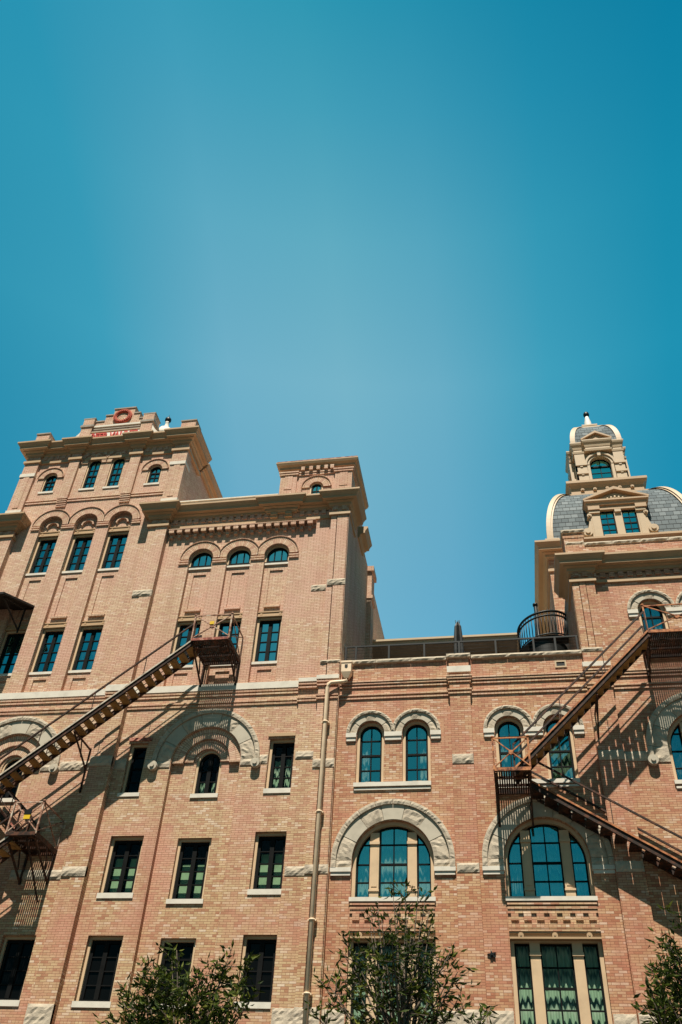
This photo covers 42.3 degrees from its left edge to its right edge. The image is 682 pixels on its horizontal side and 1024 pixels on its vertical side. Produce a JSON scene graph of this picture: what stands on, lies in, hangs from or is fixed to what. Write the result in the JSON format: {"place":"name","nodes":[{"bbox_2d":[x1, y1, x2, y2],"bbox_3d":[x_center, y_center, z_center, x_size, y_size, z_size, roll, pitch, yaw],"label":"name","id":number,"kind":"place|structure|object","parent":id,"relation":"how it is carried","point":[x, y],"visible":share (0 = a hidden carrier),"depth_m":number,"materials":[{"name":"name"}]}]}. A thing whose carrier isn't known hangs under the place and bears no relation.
{"place":"outdoors","nodes":[
{"label":"outdoors","id":0,"kind":"place"},
{"bbox_2d":[0,512,31,541],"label":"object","id":1,"kind":"structure","parent":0,"point":[13,524],"depth_m":36.01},
{"bbox_2d":[0,406,222,1023],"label":"brick tower","id":2,"kind":"structure","parent":0,"point":[81,558],"depth_m":32.45,"materials":[{"name":"beige brick"}]},
{"bbox_2d":[0,757,23,802],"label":"window","id":3,"kind":"structure","parent":2,"relation":"in","point":[7,798],"depth_m":29.22,"materials":[{"name":"black glass"}]},
{"bbox_2d":[0,624,28,676],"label":"window","id":4,"kind":"structure","parent":2,"relation":"in","point":[12,642],"depth_m":32.64,"materials":[{"name":"blue glass"}]},
{"bbox_2d":[0,592,34,632],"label":"metal canopy","id":5,"kind":"object","parent":2,"relation":"attached to","point":[8,601],"visible":1,"depth_m":32.84,"materials":[{"name":"brown metal"}]},
{"bbox_2d":[0,936,35,1006],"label":"window","id":6,"kind":"structure","parent":2,"relation":"in","point":[16,952],"depth_m":24.90,"materials":[{"name":"black glass"}]},
{"bbox_2d":[25,531,59,575],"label":"window","id":7,"kind":"structure","parent":2,"relation":"in","point":[45,547],"depth_m":35.60,"materials":[{"name":"blue glass"}]},
{"bbox_2d":[38,475,56,493],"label":"window","id":8,"kind":"structure","parent":2,"relation":"in","point":[49,483],"depth_m":38.03,"materials":[{"name":"blue glass"}]},
{"bbox_2d":[29,622,66,674],"bbox_3d":[-10.626,5.026,32.234,1.010,2.200,0.280,-4,-42,9],"label":"window","id":9,"kind":"structure","parent":2,"relation":"in","point":[49,645],"depth_m":32.32,"materials":[{"name":"blue glass"}]},
{"bbox_2d":[62,528,95,573],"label":"window","id":10,"kind":"structure","parent":2,"relation":"in","point":[80,547],"depth_m":35.34,"materials":[{"name":"blue glass"}]},
{"bbox_2d":[68,620,104,673],"bbox_3d":[-9.154,4.918,32.001,1.010,2.200,0.280,-4,-42,9],"label":"window","id":11,"kind":"structure","parent":2,"relation":"in","point":[88,641],"depth_m":32.09,"materials":[{"name":"blue glass"}]},
{"bbox_2d":[78,461,101,490],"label":"window","id":12,"kind":"structure","parent":2,"relation":"in","point":[93,469],"depth_m":37.93,"materials":[{"name":"blue glass"}]},
{"bbox_2d":[102,459,124,488],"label":"window","id":13,"kind":"structure","parent":2,"relation":"in","point":[115,473],"depth_m":37.75,"materials":[{"name":"blue glass"}]},
{"bbox_2d":[98,526,130,571],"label":"window","id":14,"kind":"structure","parent":2,"relation":"in","point":[116,542],"depth_m":35.13,"materials":[{"name":"blue glass"}]},
{"bbox_2d":[0,612,243,902],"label":"fire escape","id":15,"kind":"object","parent":2,"relation":"attached to","point":[221,650],"visible":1,"depth_m":28.17,"materials":[{"name":"metal"}]},
{"bbox_2d":[143,466,161,485],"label":"window","id":16,"kind":"structure","parent":2,"relation":"in","point":[154,474],"depth_m":37.29,"materials":[{"name":"blue glass"}]},
{"bbox_2d":[93,938,265,1023],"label":"oak tree","id":17,"kind":"object","parent":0,"point":[211,1002],"visible":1,"depth_m":13.84,"materials":[{"name":"green plant"}]},
{"bbox_2d":[55,455,383,1023],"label":"brick warehouse","id":18,"kind":"structure","parent":0,"point":[215,832],"depth_m":27.93,"materials":[{"name":"beige brick"}]},
{"bbox_2d":[71,937,122,1007],"bbox_3d":[-6.640,12.699,24.331,1.110,1.820,0.345,-4,-42,9],"label":"window","id":19,"kind":"structure","parent":18,"relation":"in","point":[98,976],"depth_m":24.39,"materials":[{"name":"black glass"}]},
{"bbox_2d":[96,837,143,898],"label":"window","id":20,"kind":"structure","parent":18,"relation":"in","point":[124,855],"depth_m":26.37,"materials":[{"name":"glass"}]},
{"bbox_2d":[117,745,147,796],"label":"window","id":21,"kind":"structure","parent":18,"relation":"in","point":[136,762],"depth_m":28.75,"materials":[{"name":"black glass"}]},
{"bbox_2d":[152,939,195,1009],"bbox_3d":[-4.562,12.661,24.140,1.090,1.790,0.330,-4,-42,9],"label":"window","id":22,"kind":"structure","parent":18,"relation":"in","point":[188,945],"depth_m":24.50,"materials":[{"name":"black glass"}]},
{"bbox_2d":[170,615,201,668],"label":"window","id":23,"kind":"structure","parent":18,"relation":"in","point":[185,637],"depth_m":31.74,"materials":[{"name":"blue glass"}]},
{"bbox_2d":[166,839,211,903],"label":"window","id":24,"kind":"structure","parent":18,"relation":"in","point":[192,858],"depth_m":26.12,"materials":[{"name":"glass"}]},
{"bbox_2d":[189,551,212,570],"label":"window","id":25,"kind":"structure","parent":18,"relation":"in","point":[202,560],"depth_m":33.74,"materials":[{"name":"blue glass"}]},
{"bbox_2d":[189,751,221,797],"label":"window","id":26,"kind":"structure","parent":18,"relation":"in","point":[208,769],"depth_m":27.99,"materials":[{"name":"black glass"}]},
{"bbox_2d":[210,613,242,666],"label":"window","id":27,"kind":"structure","parent":18,"relation":"in","point":[224,626],"depth_m":31.61,"materials":[{"name":"blue glass"}]},
{"bbox_2d":[227,549,250,567],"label":"window","id":28,"kind":"structure","parent":18,"relation":"in","point":[239,558],"depth_m":33.50,"materials":[{"name":"blue glass"}]},
{"bbox_2d":[235,936,276,1008],"bbox_3d":[-2.206,12.346,23.651,1.070,1.810,0.345,-4,-42,9],"label":"window","id":29,"kind":"structure","parent":18,"relation":"in","point":[265,946],"depth_m":23.78,"materials":[{"name":"black glass"}]},
{"bbox_2d":[251,610,282,664],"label":"window","id":30,"kind":"structure","parent":18,"relation":"in","point":[266,646],"depth_m":31.02,"materials":[{"name":"blue glass"}]},
{"bbox_2d":[247,833,286,894],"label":"window","id":31,"kind":"structure","parent":18,"relation":"in","point":[268,863],"depth_m":25.70,"materials":[{"name":"glass"}]},
{"bbox_2d":[265,546,288,565],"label":"window","id":32,"kind":"structure","parent":18,"relation":"in","point":[278,555],"depth_m":33.28,"materials":[{"name":"blue glass"}]},
{"bbox_2d":[263,740,294,793],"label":"window","id":33,"kind":"structure","parent":18,"relation":"in","point":[279,775],"depth_m":27.65,"materials":[{"name":"black glass"}]},
{"bbox_2d":[310,483,322,493],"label":"window","id":34,"kind":"structure","parent":18,"relation":"in","point":[315,488],"depth_m":35.16,"materials":[{"name":"blue glass"}]},
{"bbox_2d":[0,0,681,647],"label":"sky","id":35,"kind":"structure","parent":0,"point":[420,241],"materials":[{"name":"blue"}]},
{"bbox_2d":[304,877,499,1023],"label":"oak tree","id":36,"kind":"object","parent":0,"point":[405,1011],"visible":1,"depth_m":13.55,"materials":[{"name":"green plant"}]},
{"bbox_2d":[534,412,681,1023],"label":"domed building","id":37,"kind":"structure","parent":0,"point":[608,556],"depth_m":28.74,"materials":[{"name":"beige brick"}]},
{"bbox_2d":[491,603,681,879],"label":"fire escape","id":38,"kind":"object","parent":37,"relation":"attached to","point":[664,645],"visible":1,"depth_m":25.16,"materials":[{"name":"metal"}]},
{"bbox_2d":[638,601,668,637],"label":"window","id":39,"kind":"structure","parent":37,"relation":"in","point":[653,617],"depth_m":28.92,"materials":[{"name":"blue glass"}]},
{"bbox_2d":[667,717,681,779],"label":"window","id":40,"kind":"structure","parent":37,"relation":"in","point":[674,738],"depth_m":25.98,"materials":[{"name":"blue glass"}]},
{"bbox_2d":[630,901,681,1023],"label":"oak tree","id":41,"kind":"object","parent":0,"point":[661,1004],"visible":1,"depth_m":12.79,"materials":[{"name":"green plant"}]},
{"bbox_3d":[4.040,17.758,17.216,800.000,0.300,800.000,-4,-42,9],"label":"ground","id":42,"kind":"structure","parent":0,"visible":0},
{"bbox_2d":[321,650,637,1023],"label":"terrace block","id":43,"kind":"structure","parent":42,"relation":"on","point":[527,916],"depth_m":24.98,"materials":[{"name":"orange brick"}]},
{"bbox_2d":[356,723,383,781],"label":"window","id":44,"kind":"structure","parent":43,"relation":"in","point":[370,741],"depth_m":27.37,"materials":[{"name":"blue glass"}]},
{"bbox_2d":[346,940,436,1023],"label":"window","id":45,"kind":"structure","parent":43,"relation":"in","point":[365,943],"depth_m":23.32,"materials":[{"name":"beige paint"}]},
{"bbox_2d":[351,822,434,896],"bbox_3d":[1.510,9.980,25.166,2.330,2.185,0.375,-4,-42,9],"label":"window","id":46,"kind":"structure","parent":43,"relation":"in","point":[389,852],"depth_m":25.09,"materials":[{"name":"blue glass"}]},
{"bbox_2d":[403,721,430,780],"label":"window","id":47,"kind":"structure","parent":43,"relation":"in","point":[416,735],"depth_m":27.15,"materials":[{"name":"blue glass"}]},
{"bbox_2d":[372,633,518,659],"bbox_3d":[2.556,9.256,37.565,10.450,5.760,6.370,-4,-42,9],"label":"penthouse","id":48,"kind":"object","parent":43,"relation":"on","point":[489,646],"visible":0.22,"depth_m":36.75,"materials":[{"name":"brown paint"}]},
{"bbox_2d":[454,620,463,652],"bbox_3d":[4.175,5.241,31.113,0.366,3.422,0.348,-4,-42,9],"label":"closed parasol","id":49,"kind":"object","parent":43,"relation":"on","point":[458,636],"visible":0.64,"depth_m":31.66,"materials":[{"name":"grey fabric"}]},
{"bbox_2d":[345,635,578,659],"bbox_3d":[3.945,4.880,29.317,7.800,1.370,0.090,-4,-42,9],"label":"terrace railing","id":50,"kind":"object","parent":43,"relation":"on","point":[468,641],"visible":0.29,"depth_m":29.64,"materials":[{"name":"black metal"}]},
{"bbox_2d":[495,718,525,779],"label":"window","id":51,"kind":"structure","parent":43,"relation":"in","point":[507,727],"depth_m":26.90,"materials":[{"name":"blue glass"}]},
{"bbox_2d":[517,603,568,651],"bbox_3d":[7.545,5.259,32.113,1.900,5.050,1.543,10,-42,-7],"label":"spiral stair","id":52,"kind":"object","parent":43,"relation":"on","point":[538,643],"visible":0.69,"depth_m":32.26,"materials":[{"name":"black metal"}]},
{"bbox_2d":[504,819,594,895],"bbox_3d":[5.716,9.670,24.499,2.330,2.185,0.375,-4,-42,9],"label":"window","id":53,"kind":"structure","parent":43,"relation":"in","point":[547,858],"depth_m":24.40,"materials":[{"name":"blue glass"}]},
{"bbox_2d":[543,716,578,778],"bbox_3d":[6.640,7.256,26.836,1.560,2.800,0.920,-4,-42,9],"label":"window","id":54,"kind":"structure","parent":43,"relation":"in","point":[561,758],"depth_m":26.31,"materials":[{"name":"blue glass"}]},
{"bbox_2d":[510,941,612,1023],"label":"window","id":55,"kind":"structure","parent":43,"relation":"in","point":[555,982],"depth_m":22.46,"materials":[{"name":"green glass"}]}
]}

